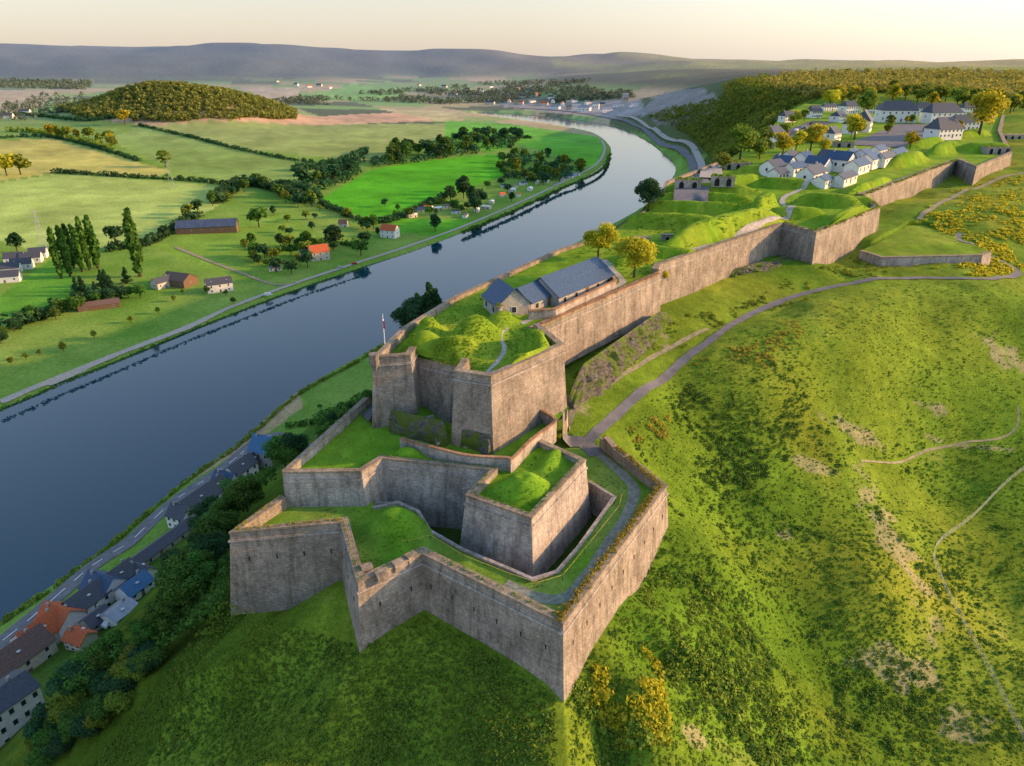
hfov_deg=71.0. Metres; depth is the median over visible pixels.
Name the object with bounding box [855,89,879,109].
broadleaf tree
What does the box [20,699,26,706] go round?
window
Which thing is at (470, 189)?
broadleaf tree
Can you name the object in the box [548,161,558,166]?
broadleaf tree
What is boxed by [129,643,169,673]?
bush
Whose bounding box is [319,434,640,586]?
terrace grass
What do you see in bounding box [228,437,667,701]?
bastion wall
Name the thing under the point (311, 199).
broadleaf tree
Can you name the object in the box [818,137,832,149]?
broadleaf tree
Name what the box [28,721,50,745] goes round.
bush
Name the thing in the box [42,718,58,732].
bush
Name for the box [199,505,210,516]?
broadleaf tree
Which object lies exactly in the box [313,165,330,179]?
broadleaf tree
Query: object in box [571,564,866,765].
bramble
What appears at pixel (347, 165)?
broadleaf tree
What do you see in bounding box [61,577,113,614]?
house
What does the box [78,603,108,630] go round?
house
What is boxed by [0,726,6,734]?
window
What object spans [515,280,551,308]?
annex
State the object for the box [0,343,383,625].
riverbank
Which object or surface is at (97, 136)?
broadleaf tree
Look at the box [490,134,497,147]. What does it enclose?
broadleaf tree
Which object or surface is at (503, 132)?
broadleaf tree
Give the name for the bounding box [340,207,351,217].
broadleaf tree
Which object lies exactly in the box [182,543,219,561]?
broadleaf tree
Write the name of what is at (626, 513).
gravel path
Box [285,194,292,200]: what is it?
broadleaf tree
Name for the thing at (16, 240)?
broadleaf tree
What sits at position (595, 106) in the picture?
quarry building
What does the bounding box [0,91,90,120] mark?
hedges
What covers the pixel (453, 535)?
ditch floor
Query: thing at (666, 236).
casemate
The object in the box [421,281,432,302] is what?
conifer tree
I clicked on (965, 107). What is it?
house
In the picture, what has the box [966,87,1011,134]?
broadleaf tree
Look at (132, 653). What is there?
bush
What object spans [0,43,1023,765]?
ground
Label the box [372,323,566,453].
keep wall
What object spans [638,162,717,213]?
riverside bastion wall
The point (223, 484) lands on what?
broadleaf tree
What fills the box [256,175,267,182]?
broadleaf tree
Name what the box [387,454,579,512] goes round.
wall top plants
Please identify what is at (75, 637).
house
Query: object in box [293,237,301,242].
broadleaf tree
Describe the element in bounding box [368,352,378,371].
corner turret
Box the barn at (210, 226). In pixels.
[175,218,238,234]
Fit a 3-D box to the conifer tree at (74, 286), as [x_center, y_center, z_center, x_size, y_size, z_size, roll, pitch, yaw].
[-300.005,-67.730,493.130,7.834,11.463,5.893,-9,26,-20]
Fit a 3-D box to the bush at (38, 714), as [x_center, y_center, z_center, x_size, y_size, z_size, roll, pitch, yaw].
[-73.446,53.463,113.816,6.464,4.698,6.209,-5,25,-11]
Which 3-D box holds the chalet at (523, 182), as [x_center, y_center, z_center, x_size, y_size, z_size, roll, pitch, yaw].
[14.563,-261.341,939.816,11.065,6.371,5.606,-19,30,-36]
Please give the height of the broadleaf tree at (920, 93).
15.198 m
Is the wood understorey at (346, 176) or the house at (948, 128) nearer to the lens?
the house at (948, 128)
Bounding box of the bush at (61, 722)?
[57,715,81,737]
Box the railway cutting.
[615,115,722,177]
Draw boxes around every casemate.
[634,236,649,241]
[660,233,673,240]
[674,176,702,189]
[710,173,736,186]
[721,160,752,169]
[832,140,854,147]
[981,145,1012,153]
[1003,133,1023,139]
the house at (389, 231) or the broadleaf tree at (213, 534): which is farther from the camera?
the house at (389, 231)
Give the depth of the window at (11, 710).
152.74 m
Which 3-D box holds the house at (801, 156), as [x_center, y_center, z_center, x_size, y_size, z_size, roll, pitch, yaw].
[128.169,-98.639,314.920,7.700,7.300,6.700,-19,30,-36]
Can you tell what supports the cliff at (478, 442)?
on the ground at (344, 125)
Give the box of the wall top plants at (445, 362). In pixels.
[418,355,457,365]
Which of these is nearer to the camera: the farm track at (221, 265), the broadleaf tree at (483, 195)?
the farm track at (221, 265)
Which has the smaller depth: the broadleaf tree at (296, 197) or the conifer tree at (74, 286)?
the conifer tree at (74, 286)
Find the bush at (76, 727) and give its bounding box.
[68,715,99,739]
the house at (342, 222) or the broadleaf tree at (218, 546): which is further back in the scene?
the house at (342, 222)
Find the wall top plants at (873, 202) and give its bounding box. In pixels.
[784,159,956,231]
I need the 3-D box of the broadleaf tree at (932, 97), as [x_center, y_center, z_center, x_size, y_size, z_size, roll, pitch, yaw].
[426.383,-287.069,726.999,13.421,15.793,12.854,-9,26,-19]
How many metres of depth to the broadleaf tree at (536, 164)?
1007.38 m
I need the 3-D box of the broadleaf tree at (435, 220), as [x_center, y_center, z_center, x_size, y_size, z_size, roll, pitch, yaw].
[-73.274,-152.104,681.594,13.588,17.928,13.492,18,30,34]
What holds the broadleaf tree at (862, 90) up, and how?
on the ground at (344, 125)
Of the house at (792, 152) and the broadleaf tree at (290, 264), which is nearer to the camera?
the house at (792, 152)
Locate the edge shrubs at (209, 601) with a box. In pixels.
[43,539,229,765]
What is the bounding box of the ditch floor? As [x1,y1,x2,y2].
[429,513,596,572]
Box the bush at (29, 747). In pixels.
[26,742,34,753]
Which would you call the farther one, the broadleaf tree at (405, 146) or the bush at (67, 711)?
the broadleaf tree at (405, 146)
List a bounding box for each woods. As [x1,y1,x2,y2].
[0,77,92,89]
[272,77,635,104]
[647,73,813,163]
[760,66,1023,100]
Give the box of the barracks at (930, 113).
[918,103,964,123]
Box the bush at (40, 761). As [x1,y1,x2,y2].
[23,745,55,765]
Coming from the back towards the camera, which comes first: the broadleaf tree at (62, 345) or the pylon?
the pylon
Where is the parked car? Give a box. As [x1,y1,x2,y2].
[101,621,109,628]
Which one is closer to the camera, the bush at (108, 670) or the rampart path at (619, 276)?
the bush at (108, 670)
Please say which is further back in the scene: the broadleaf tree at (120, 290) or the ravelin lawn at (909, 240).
the broadleaf tree at (120, 290)
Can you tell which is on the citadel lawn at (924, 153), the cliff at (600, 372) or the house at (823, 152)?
the house at (823, 152)
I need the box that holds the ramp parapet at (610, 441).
[604,436,616,458]
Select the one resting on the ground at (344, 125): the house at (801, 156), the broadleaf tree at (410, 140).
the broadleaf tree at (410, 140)
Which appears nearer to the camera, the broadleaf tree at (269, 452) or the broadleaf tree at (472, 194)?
the broadleaf tree at (269, 452)
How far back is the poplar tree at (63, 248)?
516.88 m
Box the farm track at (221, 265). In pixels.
[174,247,295,284]
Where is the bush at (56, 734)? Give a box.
[51,729,70,740]
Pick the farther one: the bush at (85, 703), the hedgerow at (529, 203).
the hedgerow at (529, 203)
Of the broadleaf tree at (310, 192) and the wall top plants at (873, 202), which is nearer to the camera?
the wall top plants at (873, 202)
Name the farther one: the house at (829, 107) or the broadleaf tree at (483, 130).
the broadleaf tree at (483, 130)
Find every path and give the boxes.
[485,327,508,371]
[504,454,639,603]
[521,259,625,323]
[582,233,1021,447]
[670,147,890,249]
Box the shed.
[77,297,120,311]
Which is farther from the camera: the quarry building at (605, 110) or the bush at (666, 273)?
the quarry building at (605, 110)
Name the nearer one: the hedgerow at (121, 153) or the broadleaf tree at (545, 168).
the broadleaf tree at (545, 168)
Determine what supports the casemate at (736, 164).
on the citadel lawn at (924, 153)
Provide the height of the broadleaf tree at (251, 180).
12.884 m
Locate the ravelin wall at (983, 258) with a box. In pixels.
[858,250,991,265]
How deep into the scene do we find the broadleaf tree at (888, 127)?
449.00 m
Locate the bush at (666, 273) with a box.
[663,271,668,277]
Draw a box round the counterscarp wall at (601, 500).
[372,481,615,581]
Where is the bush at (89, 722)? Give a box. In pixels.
[82,711,114,731]
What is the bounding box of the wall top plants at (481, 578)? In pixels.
[341,518,557,615]
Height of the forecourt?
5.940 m
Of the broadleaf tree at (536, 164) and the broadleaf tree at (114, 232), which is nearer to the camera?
the broadleaf tree at (114, 232)
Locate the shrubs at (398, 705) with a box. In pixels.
[125,615,552,765]
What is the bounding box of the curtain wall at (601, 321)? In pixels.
[528,272,660,364]
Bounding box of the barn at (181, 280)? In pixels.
[163,271,198,288]
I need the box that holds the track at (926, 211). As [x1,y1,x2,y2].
[916,172,1023,218]
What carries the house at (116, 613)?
on the ground at (344, 125)
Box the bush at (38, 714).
[22,699,57,738]
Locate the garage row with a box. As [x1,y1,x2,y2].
[130,516,190,564]
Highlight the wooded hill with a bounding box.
[52,79,299,121]
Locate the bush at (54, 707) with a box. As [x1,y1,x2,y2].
[45,694,62,723]
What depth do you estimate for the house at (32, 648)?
177.34 m
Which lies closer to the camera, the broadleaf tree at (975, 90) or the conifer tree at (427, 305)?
the conifer tree at (427, 305)
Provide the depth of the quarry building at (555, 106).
2351.23 m
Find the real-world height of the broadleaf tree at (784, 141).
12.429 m
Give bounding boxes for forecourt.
[563,409,603,455]
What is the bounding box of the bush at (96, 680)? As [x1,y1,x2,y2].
[87,667,109,695]
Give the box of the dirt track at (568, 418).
[560,328,709,433]
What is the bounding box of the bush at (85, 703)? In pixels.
[81,693,95,711]
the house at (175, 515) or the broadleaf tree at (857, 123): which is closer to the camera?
the house at (175, 515)
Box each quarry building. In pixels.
[550,105,560,108]
[566,100,571,109]
[577,106,590,110]
[592,103,599,109]
[600,107,612,112]
[613,103,622,107]
[622,93,628,102]
[629,103,639,107]
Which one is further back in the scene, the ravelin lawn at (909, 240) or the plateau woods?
the plateau woods
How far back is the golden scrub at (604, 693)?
84.43 m
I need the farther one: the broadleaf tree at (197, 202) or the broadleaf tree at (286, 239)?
the broadleaf tree at (197, 202)
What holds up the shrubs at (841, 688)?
on the ground at (344, 125)
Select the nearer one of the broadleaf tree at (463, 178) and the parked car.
the parked car
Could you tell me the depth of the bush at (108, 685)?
106.80 m
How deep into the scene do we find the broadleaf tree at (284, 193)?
788.43 m
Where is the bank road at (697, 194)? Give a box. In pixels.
[512,107,709,200]
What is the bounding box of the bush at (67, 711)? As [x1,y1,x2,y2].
[58,696,89,734]
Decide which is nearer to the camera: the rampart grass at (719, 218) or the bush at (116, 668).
the bush at (116, 668)
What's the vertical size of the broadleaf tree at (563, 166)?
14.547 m
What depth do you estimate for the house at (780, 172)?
279.79 m
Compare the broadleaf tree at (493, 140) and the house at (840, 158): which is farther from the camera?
the broadleaf tree at (493, 140)
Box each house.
[0,261,22,271]
[0,269,22,282]
[0,622,58,678]
[0,669,44,746]
[1,113,13,118]
[2,251,24,261]
[8,605,60,644]
[9,257,34,269]
[18,251,43,262]
[19,108,30,113]
[27,246,48,257]
[33,601,86,641]
[60,625,98,650]
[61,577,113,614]
[78,569,128,600]
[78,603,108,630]
[98,597,137,626]
[106,557,134,589]
[112,569,154,600]
[130,561,157,576]
[149,274,169,289]
[164,501,193,527]
[178,480,222,516]
[204,275,233,293]
[210,468,237,480]
[213,473,228,493]
[223,452,258,478]
[247,433,278,467]
[251,452,261,469]
[307,243,329,260]
[338,219,347,226]
[379,224,399,238]
[584,100,591,104]
[758,158,786,175]
[767,167,789,177]
[770,124,785,141]
[773,153,797,163]
[777,110,795,121]
[782,148,797,155]
[784,161,806,176]
[794,149,813,160]
[795,162,828,182]
[804,155,832,172]
[806,105,822,117]
[811,171,833,188]
[817,149,828,155]
[820,103,837,110]
[823,125,842,141]
[826,149,856,172]
[829,110,846,122]
[832,170,858,187]
[838,100,859,113]
[842,114,856,134]
[843,155,871,175]
[847,146,858,151]
[855,148,872,158]
[857,109,873,132]
[861,102,878,112]
[862,151,881,169]
[870,144,888,152]
[879,149,896,167]
[890,146,908,154]
[915,102,929,113]
[922,116,964,139]
[952,114,980,130]
[959,102,975,113]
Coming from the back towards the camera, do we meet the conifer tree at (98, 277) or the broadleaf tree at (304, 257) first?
the broadleaf tree at (304, 257)
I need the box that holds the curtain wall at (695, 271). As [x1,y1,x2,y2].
[652,223,782,304]
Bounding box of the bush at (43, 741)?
[31,731,61,762]
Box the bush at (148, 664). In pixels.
[132,643,163,671]
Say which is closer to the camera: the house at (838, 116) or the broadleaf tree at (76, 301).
the broadleaf tree at (76, 301)
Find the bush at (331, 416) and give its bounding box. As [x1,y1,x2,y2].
[325,412,340,421]
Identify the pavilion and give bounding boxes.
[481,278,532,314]
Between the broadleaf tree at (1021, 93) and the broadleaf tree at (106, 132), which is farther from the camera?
the broadleaf tree at (106, 132)
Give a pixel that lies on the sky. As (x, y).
(771, 30)
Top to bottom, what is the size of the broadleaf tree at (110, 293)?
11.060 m
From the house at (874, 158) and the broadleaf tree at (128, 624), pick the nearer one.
the broadleaf tree at (128, 624)
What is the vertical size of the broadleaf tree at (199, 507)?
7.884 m
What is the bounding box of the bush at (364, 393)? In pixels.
[361,390,371,398]
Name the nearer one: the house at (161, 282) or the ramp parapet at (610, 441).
the ramp parapet at (610, 441)
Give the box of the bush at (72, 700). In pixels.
[59,688,92,708]
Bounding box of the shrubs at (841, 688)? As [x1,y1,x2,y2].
[566,415,1023,765]
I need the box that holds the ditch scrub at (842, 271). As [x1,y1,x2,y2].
[573,185,1021,378]
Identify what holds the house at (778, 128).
on the citadel lawn at (924, 153)
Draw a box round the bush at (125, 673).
[122,659,148,680]
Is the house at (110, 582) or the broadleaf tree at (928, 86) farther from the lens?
the broadleaf tree at (928, 86)
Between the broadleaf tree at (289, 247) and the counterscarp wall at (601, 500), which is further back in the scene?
the broadleaf tree at (289, 247)
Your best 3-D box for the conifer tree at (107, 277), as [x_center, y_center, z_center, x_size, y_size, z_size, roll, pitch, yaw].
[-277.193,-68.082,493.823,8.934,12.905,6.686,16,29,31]
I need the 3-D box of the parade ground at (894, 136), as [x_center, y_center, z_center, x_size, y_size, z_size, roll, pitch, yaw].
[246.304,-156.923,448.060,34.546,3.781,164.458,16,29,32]
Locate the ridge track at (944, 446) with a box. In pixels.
[861,407,1019,463]
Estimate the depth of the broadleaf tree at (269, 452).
148.13 m
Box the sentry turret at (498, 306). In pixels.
[494,303,502,312]
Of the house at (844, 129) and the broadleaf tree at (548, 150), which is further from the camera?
the broadleaf tree at (548, 150)
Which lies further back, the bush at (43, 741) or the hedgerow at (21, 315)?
the hedgerow at (21, 315)
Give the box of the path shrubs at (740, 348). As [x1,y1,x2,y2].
[626,318,808,442]
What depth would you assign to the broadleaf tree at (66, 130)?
1216.06 m
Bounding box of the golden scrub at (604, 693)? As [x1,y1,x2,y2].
[588,644,672,751]
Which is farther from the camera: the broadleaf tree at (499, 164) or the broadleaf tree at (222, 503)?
the broadleaf tree at (499, 164)
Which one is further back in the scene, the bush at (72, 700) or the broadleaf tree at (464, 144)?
the broadleaf tree at (464, 144)
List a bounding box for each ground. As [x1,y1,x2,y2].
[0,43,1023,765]
[853,123,927,146]
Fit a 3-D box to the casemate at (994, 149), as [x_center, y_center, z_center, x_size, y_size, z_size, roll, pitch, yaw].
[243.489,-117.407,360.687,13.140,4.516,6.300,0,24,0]
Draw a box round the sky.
[0,0,1023,61]
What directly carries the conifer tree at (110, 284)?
on the ground at (344, 125)
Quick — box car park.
[788,121,832,136]
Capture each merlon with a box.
[360,562,372,572]
[374,568,388,583]
[391,557,404,572]
[404,550,417,564]
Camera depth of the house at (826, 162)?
301.28 m
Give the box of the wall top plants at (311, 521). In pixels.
[233,494,339,530]
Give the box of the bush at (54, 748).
[41,738,76,758]
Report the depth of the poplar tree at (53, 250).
512.31 m
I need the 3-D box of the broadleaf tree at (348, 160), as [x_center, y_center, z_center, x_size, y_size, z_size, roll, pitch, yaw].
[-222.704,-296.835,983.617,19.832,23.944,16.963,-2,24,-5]
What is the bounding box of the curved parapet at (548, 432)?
[399,409,556,472]
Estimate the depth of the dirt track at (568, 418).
142.23 m
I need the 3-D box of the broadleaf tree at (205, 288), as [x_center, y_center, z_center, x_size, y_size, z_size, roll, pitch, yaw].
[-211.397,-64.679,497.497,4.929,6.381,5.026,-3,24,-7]
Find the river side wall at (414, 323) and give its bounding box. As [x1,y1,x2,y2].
[402,241,583,332]
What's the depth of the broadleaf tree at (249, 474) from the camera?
249.89 m
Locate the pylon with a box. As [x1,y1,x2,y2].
[33,210,47,247]
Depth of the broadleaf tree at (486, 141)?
1306.22 m
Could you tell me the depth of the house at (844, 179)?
268.56 m
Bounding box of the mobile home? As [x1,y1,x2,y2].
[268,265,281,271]
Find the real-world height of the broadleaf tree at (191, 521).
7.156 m
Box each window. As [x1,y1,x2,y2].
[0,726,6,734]
[8,707,14,714]
[12,717,18,725]
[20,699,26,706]
[24,709,30,716]
[32,690,37,698]
[511,306,516,312]
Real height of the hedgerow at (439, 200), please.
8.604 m
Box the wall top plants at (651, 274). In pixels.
[542,222,778,323]
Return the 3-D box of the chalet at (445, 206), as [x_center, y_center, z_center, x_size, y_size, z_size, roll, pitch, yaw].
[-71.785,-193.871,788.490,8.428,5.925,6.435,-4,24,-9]
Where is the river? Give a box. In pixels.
[0,112,675,621]
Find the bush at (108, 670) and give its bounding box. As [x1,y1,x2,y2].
[103,656,136,686]
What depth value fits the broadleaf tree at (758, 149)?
338.31 m
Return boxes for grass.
[93,601,557,765]
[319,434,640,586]
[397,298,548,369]
[578,177,868,277]
[913,174,1023,276]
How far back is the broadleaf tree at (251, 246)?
581.56 m
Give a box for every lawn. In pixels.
[263,438,652,610]
[300,403,574,511]
[390,104,1008,371]
[864,225,986,255]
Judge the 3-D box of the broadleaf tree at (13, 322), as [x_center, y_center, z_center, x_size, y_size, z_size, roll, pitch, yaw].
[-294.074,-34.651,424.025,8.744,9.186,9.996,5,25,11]
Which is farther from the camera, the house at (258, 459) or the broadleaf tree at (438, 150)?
the broadleaf tree at (438, 150)
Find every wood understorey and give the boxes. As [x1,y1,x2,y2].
[296,131,524,189]
[498,148,584,182]
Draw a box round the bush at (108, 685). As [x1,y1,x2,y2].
[97,676,137,697]
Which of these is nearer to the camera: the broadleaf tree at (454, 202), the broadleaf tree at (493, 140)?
the broadleaf tree at (454, 202)
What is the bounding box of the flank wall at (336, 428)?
[282,390,371,496]
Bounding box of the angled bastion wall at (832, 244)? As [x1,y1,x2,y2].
[779,195,879,264]
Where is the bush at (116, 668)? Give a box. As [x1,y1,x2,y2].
[109,658,128,678]
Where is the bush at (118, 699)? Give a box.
[102,688,134,713]
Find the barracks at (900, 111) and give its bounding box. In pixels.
[873,101,918,122]
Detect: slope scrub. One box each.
[181,399,357,607]
[636,352,812,526]
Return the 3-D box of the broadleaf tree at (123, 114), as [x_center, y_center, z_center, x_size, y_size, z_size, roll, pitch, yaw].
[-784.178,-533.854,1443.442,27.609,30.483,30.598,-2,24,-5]
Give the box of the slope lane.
[361,404,371,421]
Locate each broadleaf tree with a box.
[0,153,14,175]
[0,325,7,333]
[0,331,8,343]
[4,232,25,251]
[4,317,21,330]
[6,356,13,364]
[7,153,31,174]
[19,304,38,319]
[21,352,28,357]
[33,307,44,319]
[43,659,91,696]
[44,124,55,136]
[46,306,60,319]
[49,298,68,308]
[49,668,67,692]
[53,125,61,135]
[57,341,65,350]
[59,648,106,695]
[60,126,71,134]
[66,295,85,310]
[72,129,79,136]
[81,127,94,136]
[83,629,130,665]
[83,656,103,678]
[86,291,101,300]
[87,641,117,668]
[90,330,96,337]
[94,132,101,139]
[101,130,113,137]
[101,287,115,298]
[102,225,123,238]
[104,136,117,148]
[113,285,127,298]
[114,110,129,124]
[119,285,132,297]
[122,618,152,647]
[130,284,146,297]
[130,620,158,643]
[142,599,182,629]
[154,553,210,593]
[155,150,172,166]
[155,548,183,580]
[156,559,205,603]
[156,571,207,606]
[160,542,202,562]
[162,550,217,584]
[176,549,214,561]
[179,203,193,213]
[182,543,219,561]
[185,495,218,517]
[186,516,202,531]
[186,530,229,548]
[190,198,203,210]
[191,516,231,537]
[197,537,227,558]
[198,508,230,521]
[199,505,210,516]
[203,285,209,293]
[205,190,215,205]
[205,509,241,532]
[207,495,240,514]
[217,477,233,489]
[221,476,249,496]
[225,476,265,511]
[227,186,235,196]
[237,179,248,191]
[238,473,254,478]
[240,238,247,249]
[246,177,255,187]
[246,206,268,227]
[246,233,255,242]
[247,241,258,252]
[248,250,256,261]
[253,254,261,264]
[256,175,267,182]
[256,243,268,258]
[261,259,269,265]
[261,434,300,467]
[265,246,280,257]
[268,256,282,271]
[269,205,276,215]
[271,183,285,196]
[272,439,307,460]
[274,233,282,244]
[278,225,285,232]
[278,432,310,451]
[280,189,289,202]
[282,235,294,243]
[282,243,296,255]
[282,260,296,273]
[283,214,290,221]
[284,227,293,232]
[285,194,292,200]
[290,165,311,183]
[291,193,301,206]
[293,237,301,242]
[293,253,301,261]
[297,240,311,249]
[299,231,311,241]
[299,250,313,267]
[301,210,309,219]
[304,189,316,205]
[306,195,314,205]
[307,221,314,227]
[309,170,321,179]
[309,238,316,243]
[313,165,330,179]
[323,224,343,242]
[324,163,342,180]
[325,159,335,167]
[328,240,337,250]
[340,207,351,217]
[342,158,356,168]
[342,161,355,171]
[350,238,368,255]
[357,218,363,228]
[357,230,370,240]
[362,221,370,230]
[367,214,377,228]
[381,198,387,203]
[384,153,395,164]
[385,144,400,154]
[389,137,399,144]
[390,307,411,327]
[393,150,402,163]
[396,297,423,320]
[400,141,413,157]
[401,138,415,147]
[404,207,415,214]
[413,143,422,154]
[418,139,430,148]
[421,142,431,150]
[425,206,433,215]
[428,143,438,150]
[430,213,441,230]
[432,146,444,154]
[437,136,451,143]
[437,143,449,153]
[444,185,456,200]
[445,141,455,155]
[449,199,459,206]
[451,133,458,138]
[456,181,470,198]
[457,129,467,140]
[457,140,469,151]
[458,126,468,132]
[458,175,468,183]
[462,135,472,139]
[465,185,478,198]
[468,144,477,149]
[468,192,479,208]
[468,195,481,212]
[473,133,481,145]
[477,188,487,199]
[478,127,489,134]
[483,137,489,145]
[483,180,490,185]
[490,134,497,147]
[495,160,505,171]
[497,127,510,137]
[497,152,505,159]
[497,177,504,183]
[500,166,510,172]
[503,183,511,192]
[506,153,514,158]
[508,127,516,135]
[508,192,514,201]
[509,147,519,153]
[510,157,521,168]
[514,128,523,140]
[520,149,528,154]
[521,168,528,175]
[526,171,536,178]
[533,162,540,172]
[535,151,541,158]
[537,164,550,173]
[537,170,550,184]
[544,148,551,153]
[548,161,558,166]
[552,168,559,176]
[558,164,566,170]
[560,154,569,160]
[575,158,586,168]
[582,221,620,256]
[613,235,658,277]
[634,177,664,211]
[716,152,732,169]
[728,123,759,159]
[752,140,769,158]
[758,125,774,139]
[758,137,772,154]
[773,131,795,153]
[779,122,790,134]
[788,114,798,124]
[790,129,807,149]
[794,111,802,122]
[800,109,809,119]
[803,122,828,150]
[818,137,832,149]
[821,89,841,103]
[831,85,846,89]
[841,88,847,102]
[844,113,867,139]
[847,90,858,100]
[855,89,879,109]
[859,87,867,95]
[862,86,876,94]
[884,123,892,130]
[885,83,903,100]
[885,114,895,124]
[887,80,900,87]
[902,84,912,99]
[904,130,920,148]
[909,114,916,123]
[912,84,925,98]
[912,89,926,102]
[921,83,933,88]
[921,88,931,99]
[926,91,940,103]
[933,84,951,102]
[948,88,969,104]
[957,86,970,103]
[961,94,974,102]
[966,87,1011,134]
[968,88,983,94]
[996,88,1007,96]
[1005,95,1022,112]
[1015,91,1023,107]
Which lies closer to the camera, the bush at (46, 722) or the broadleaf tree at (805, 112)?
the bush at (46, 722)
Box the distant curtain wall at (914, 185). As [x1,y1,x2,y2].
[857,159,955,206]
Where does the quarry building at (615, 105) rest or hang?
on the ground at (344, 125)
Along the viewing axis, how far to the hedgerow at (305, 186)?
862.13 m
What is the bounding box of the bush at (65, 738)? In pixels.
[61,733,72,742]
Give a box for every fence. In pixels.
[402,495,621,582]
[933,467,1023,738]
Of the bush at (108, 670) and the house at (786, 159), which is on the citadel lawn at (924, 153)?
the house at (786, 159)
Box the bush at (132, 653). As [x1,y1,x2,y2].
[126,639,155,673]
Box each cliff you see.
[388,410,448,446]
[460,429,491,454]
[568,311,672,409]
[729,256,797,277]
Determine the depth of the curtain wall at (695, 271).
179.03 m
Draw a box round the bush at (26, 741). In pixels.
[23,734,35,744]
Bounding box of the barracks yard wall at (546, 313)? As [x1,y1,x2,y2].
[528,275,616,319]
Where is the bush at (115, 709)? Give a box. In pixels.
[102,702,129,712]
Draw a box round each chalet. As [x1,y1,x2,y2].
[406,213,417,217]
[414,207,423,211]
[443,204,450,208]
[451,210,460,213]
[481,205,490,209]
[498,192,505,196]
[508,187,515,191]
[519,181,527,184]
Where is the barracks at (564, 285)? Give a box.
[533,256,614,306]
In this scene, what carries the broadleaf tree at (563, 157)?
on the ground at (344, 125)
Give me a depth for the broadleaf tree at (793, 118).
502.32 m
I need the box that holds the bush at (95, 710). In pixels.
[85,694,115,721]
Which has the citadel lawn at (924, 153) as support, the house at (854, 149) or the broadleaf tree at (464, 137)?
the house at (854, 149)
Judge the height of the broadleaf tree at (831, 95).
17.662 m
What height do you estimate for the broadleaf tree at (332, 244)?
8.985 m
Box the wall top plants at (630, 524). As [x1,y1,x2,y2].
[554,435,663,621]
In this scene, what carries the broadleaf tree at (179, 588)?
on the ground at (344, 125)
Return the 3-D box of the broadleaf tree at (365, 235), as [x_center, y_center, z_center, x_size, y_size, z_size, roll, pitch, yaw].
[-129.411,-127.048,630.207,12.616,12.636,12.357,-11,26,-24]
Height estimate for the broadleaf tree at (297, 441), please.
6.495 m
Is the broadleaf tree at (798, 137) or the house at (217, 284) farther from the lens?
the house at (217, 284)
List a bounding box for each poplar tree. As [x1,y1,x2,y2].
[46,226,62,278]
[54,224,72,276]
[60,223,75,267]
[67,223,84,271]
[74,216,92,269]
[82,214,100,268]
[121,207,143,276]
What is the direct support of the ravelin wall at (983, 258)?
on the ground at (344, 125)
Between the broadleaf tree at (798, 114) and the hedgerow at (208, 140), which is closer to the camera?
the broadleaf tree at (798, 114)
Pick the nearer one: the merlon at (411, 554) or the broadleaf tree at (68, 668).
the merlon at (411, 554)
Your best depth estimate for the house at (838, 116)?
526.10 m
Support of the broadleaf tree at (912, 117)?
on the citadel lawn at (924, 153)
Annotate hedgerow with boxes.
[0,133,141,161]
[0,268,362,411]
[0,289,121,330]
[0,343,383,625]
[4,126,114,148]
[8,111,115,121]
[50,167,223,183]
[104,210,204,251]
[138,123,341,163]
[209,174,308,203]
[229,176,323,198]
[275,237,366,251]
[285,392,362,437]
[290,146,368,171]
[317,191,448,223]
[392,198,464,215]
[461,153,611,234]
[507,135,532,147]
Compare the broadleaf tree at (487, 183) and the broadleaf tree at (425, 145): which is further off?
the broadleaf tree at (425, 145)
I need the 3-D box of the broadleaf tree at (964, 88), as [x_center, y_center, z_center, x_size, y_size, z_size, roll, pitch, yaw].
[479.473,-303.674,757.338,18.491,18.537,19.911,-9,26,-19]
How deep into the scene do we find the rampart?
102.33 m
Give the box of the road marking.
[3,404,335,639]
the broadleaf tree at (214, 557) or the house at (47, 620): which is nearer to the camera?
the broadleaf tree at (214, 557)
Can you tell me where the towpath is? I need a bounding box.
[0,140,605,402]
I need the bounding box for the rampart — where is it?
[283,439,590,576]
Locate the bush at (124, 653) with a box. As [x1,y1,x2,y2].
[118,640,146,659]
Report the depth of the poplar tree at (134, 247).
518.90 m
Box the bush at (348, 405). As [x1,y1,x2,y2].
[344,401,355,412]
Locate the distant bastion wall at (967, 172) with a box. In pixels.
[954,115,1012,184]
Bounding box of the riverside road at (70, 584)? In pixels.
[0,432,312,648]
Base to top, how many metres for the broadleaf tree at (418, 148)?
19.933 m
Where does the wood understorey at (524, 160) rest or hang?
on the ground at (344, 125)
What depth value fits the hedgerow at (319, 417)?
158.51 m
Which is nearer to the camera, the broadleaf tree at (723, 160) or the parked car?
the parked car
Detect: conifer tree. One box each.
[71,276,77,289]
[75,275,86,295]
[91,281,98,290]
[95,269,101,285]
[100,272,105,287]
[106,275,113,286]
[107,279,114,287]
[119,267,132,283]
[408,292,422,321]
[420,291,432,314]
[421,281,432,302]
[431,287,442,307]
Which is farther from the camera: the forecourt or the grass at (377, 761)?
the forecourt
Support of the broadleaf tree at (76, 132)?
on the ground at (344, 125)
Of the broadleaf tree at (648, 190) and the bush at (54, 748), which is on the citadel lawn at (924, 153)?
the broadleaf tree at (648, 190)
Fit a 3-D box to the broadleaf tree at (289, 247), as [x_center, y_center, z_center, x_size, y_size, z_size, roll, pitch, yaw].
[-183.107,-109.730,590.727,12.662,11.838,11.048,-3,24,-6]
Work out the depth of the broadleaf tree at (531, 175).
957.05 m
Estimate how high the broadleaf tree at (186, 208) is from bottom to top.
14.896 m
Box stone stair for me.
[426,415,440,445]
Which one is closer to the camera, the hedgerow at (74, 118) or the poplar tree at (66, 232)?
the poplar tree at (66, 232)

